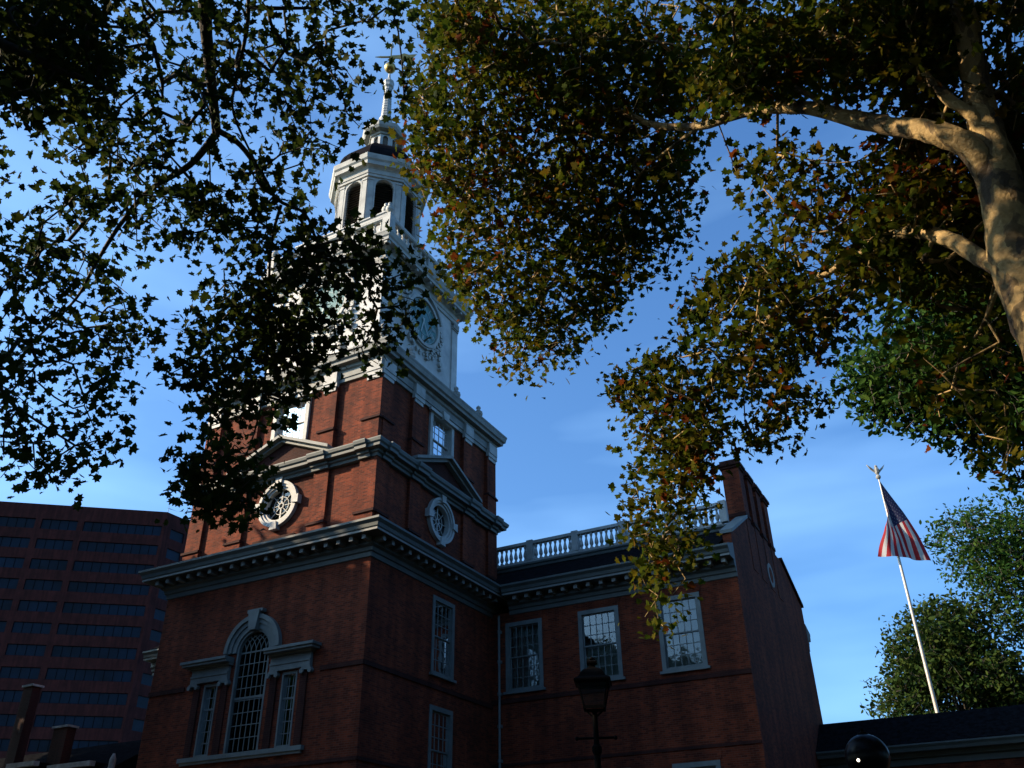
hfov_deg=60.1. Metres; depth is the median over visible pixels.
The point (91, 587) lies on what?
window
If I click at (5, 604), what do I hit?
window
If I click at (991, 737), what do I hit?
arcade building
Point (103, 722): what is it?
window
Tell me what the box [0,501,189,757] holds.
office building
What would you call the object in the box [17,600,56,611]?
window
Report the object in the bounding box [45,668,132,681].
window
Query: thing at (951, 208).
plane tree
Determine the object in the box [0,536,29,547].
window
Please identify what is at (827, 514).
sky
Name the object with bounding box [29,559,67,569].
window
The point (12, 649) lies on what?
window
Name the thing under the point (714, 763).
window
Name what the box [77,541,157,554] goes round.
window
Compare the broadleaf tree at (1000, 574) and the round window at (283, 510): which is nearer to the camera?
the round window at (283, 510)
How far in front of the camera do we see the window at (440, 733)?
32.57 m
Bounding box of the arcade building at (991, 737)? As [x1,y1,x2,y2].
[816,704,1023,767]
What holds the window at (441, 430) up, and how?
in the clock tower
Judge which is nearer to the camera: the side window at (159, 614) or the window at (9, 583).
the window at (9, 583)
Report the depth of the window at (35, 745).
150.23 m
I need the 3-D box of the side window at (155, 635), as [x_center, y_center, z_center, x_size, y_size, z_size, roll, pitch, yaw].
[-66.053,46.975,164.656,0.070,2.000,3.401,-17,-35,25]
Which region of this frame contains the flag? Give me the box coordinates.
[878,482,930,560]
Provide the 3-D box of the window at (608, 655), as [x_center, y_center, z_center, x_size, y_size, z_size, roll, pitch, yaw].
[3.554,10.443,35.398,1.960,2.930,0.410,-16,-34,23]
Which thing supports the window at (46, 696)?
in the office building at (83, 606)
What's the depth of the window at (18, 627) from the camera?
158.79 m
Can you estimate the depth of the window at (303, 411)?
37.36 m
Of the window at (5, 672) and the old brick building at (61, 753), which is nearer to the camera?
the old brick building at (61, 753)
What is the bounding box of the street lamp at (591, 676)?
[573,657,617,767]
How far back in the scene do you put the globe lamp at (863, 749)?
8.52 m
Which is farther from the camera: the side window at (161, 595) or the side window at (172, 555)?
the side window at (172, 555)
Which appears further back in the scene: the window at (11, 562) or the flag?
the window at (11, 562)
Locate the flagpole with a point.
(876, 470)
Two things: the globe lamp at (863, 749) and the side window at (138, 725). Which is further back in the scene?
the side window at (138, 725)
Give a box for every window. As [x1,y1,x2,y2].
[0,516,35,527]
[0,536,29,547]
[0,557,24,567]
[0,578,18,588]
[0,599,12,609]
[0,621,6,631]
[0,666,40,678]
[0,690,22,701]
[0,714,16,726]
[0,739,9,750]
[5,644,45,655]
[11,622,51,633]
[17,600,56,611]
[23,579,62,590]
[27,739,117,751]
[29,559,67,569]
[33,715,122,728]
[35,538,72,549]
[39,691,127,704]
[40,519,77,530]
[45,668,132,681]
[51,645,136,659]
[56,624,141,637]
[62,602,145,615]
[67,581,149,594]
[72,561,153,573]
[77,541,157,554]
[82,522,161,535]
[132,719,144,731]
[136,695,148,708]
[141,673,152,685]
[149,629,161,642]
[154,609,165,621]
[158,589,167,600]
[166,548,179,561]
[169,530,183,542]
[176,607,321,766]
[254,477,301,531]
[270,391,312,440]
[425,494,457,547]
[427,704,452,767]
[428,406,458,456]
[429,594,456,683]
[503,618,545,694]
[577,605,625,680]
[656,591,710,674]
[672,760,720,767]
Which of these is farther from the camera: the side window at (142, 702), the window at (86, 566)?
the window at (86, 566)
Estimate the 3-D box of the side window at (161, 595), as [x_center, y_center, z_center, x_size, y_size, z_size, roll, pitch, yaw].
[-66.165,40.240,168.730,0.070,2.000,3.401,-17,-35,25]
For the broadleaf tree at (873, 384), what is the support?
on the ground
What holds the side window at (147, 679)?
in the office building at (83, 606)
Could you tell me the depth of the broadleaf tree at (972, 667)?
54.60 m
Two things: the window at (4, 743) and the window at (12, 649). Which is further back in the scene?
the window at (12, 649)
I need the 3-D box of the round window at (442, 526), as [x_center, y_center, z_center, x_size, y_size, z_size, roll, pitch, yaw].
[-3.031,5.736,37.031,0.450,2.220,2.220,-16,-34,23]
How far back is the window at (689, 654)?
34.02 m
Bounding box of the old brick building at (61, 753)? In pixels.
[0,683,140,767]
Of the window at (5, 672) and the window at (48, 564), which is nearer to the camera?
the window at (5, 672)
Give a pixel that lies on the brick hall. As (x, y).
(729, 681)
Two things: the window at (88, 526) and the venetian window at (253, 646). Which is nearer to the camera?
the venetian window at (253, 646)
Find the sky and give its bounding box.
[0,0,1023,723]
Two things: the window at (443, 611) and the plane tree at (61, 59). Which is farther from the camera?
the window at (443, 611)
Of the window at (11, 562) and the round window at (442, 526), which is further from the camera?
the window at (11, 562)
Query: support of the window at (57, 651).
in the office building at (83, 606)
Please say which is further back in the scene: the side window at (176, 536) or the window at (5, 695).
the side window at (176, 536)
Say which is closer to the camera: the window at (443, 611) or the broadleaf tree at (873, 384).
the broadleaf tree at (873, 384)
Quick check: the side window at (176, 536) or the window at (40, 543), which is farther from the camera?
the side window at (176, 536)
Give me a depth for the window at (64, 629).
160.86 m
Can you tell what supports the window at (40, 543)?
in the office building at (83, 606)
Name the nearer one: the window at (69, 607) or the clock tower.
the clock tower
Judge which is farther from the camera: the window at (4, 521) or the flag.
the window at (4, 521)
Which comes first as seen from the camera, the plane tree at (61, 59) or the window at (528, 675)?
the plane tree at (61, 59)
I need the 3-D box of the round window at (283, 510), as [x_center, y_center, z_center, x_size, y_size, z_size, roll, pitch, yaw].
[-9.285,4.821,35.347,2.220,2.220,0.450,-16,-34,23]
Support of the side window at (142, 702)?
in the office building at (83, 606)
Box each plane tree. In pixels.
[0,0,454,535]
[385,0,1023,649]
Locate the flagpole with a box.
[866,465,938,712]
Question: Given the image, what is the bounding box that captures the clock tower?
[136,42,508,767]
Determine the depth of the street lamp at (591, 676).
12.69 m
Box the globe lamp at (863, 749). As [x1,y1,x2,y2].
[845,729,890,767]
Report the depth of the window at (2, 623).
158.02 m
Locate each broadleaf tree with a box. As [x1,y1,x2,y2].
[825,272,1023,505]
[860,584,1023,718]
[919,488,1023,655]
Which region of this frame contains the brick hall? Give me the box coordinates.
[141,459,822,767]

